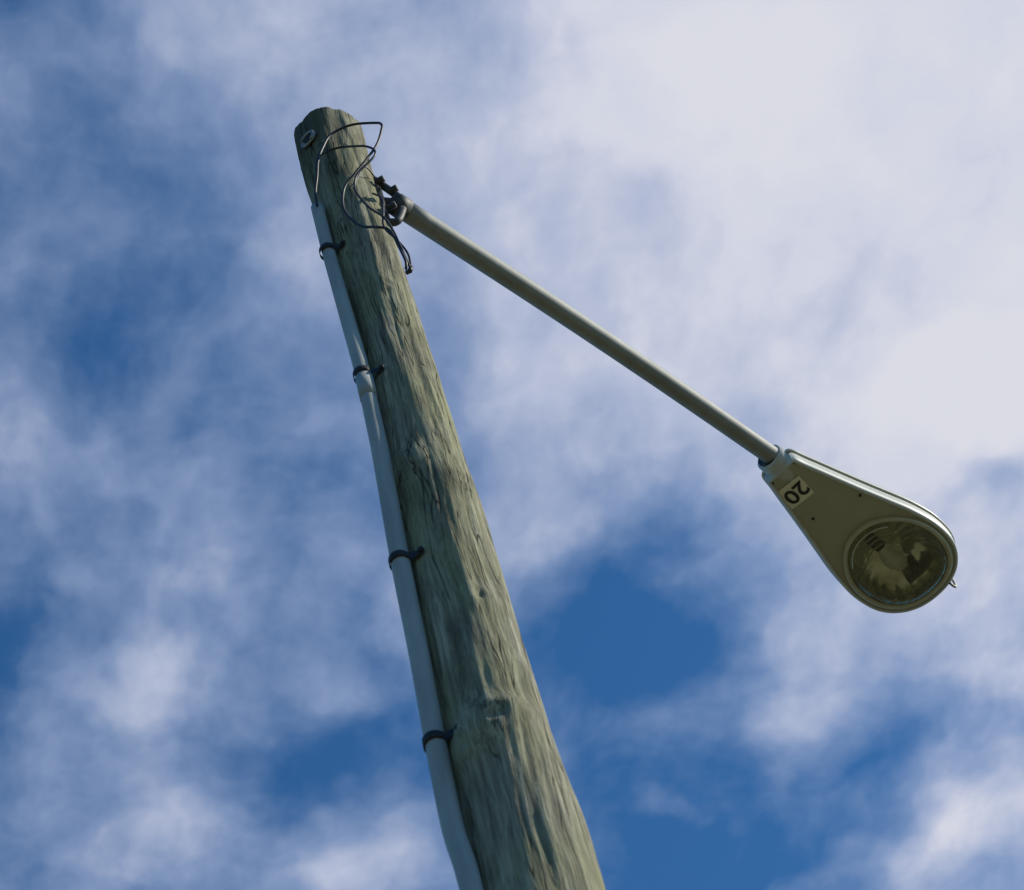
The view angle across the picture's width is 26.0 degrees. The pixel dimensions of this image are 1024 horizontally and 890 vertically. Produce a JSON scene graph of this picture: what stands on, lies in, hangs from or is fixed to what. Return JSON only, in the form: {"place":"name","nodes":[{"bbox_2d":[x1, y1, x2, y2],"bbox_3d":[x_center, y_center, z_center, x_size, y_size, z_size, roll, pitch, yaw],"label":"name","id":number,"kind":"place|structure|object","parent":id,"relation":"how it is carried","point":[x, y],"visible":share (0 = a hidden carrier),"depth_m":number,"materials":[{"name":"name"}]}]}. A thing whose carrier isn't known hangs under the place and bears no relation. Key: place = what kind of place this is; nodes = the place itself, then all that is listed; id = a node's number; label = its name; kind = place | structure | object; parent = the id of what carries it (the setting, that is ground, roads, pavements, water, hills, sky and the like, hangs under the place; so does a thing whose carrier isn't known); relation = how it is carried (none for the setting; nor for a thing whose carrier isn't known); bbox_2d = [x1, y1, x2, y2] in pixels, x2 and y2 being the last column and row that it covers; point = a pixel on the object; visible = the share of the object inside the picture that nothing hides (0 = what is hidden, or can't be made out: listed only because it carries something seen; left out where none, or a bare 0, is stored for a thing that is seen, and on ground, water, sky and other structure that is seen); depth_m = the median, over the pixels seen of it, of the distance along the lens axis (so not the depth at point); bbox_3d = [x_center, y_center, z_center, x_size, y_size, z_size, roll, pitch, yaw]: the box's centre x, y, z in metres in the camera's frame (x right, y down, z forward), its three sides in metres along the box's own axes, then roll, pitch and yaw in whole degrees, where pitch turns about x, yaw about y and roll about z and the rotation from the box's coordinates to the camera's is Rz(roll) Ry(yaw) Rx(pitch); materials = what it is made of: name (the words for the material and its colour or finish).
{"place":"outdoors","nodes":[
{"label":"outdoors","id":0,"kind":"place"},
{"bbox_2d":[0,0,1023,889],"label":"sky","id":1,"kind":"structure","parent":0,"point":[808,215],"materials":[{"name":"blue"}]},
{"bbox_3d":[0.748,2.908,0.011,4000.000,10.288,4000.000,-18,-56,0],"label":"ground","id":2,"kind":"structure","parent":0,"visible":0},
{"bbox_2d":[294,107,605,889],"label":"wooden utility pole","id":3,"kind":"object","parent":2,"relation":"on","point":[510,814],"visible":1,"depth_m":4.02,"materials":[{"name":"brown wood"}]},
{"bbox_2d":[373,175,957,612],"bbox_3d":[0.503,-0.128,5.874,0.334,0.266,2.125,-43,-60,16],"label":"street lamp","id":4,"kind":"object","parent":3,"relation":"attached to","point":[877,547],"visible":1,"depth_m":6.14,"materials":[{"name":"metal"}]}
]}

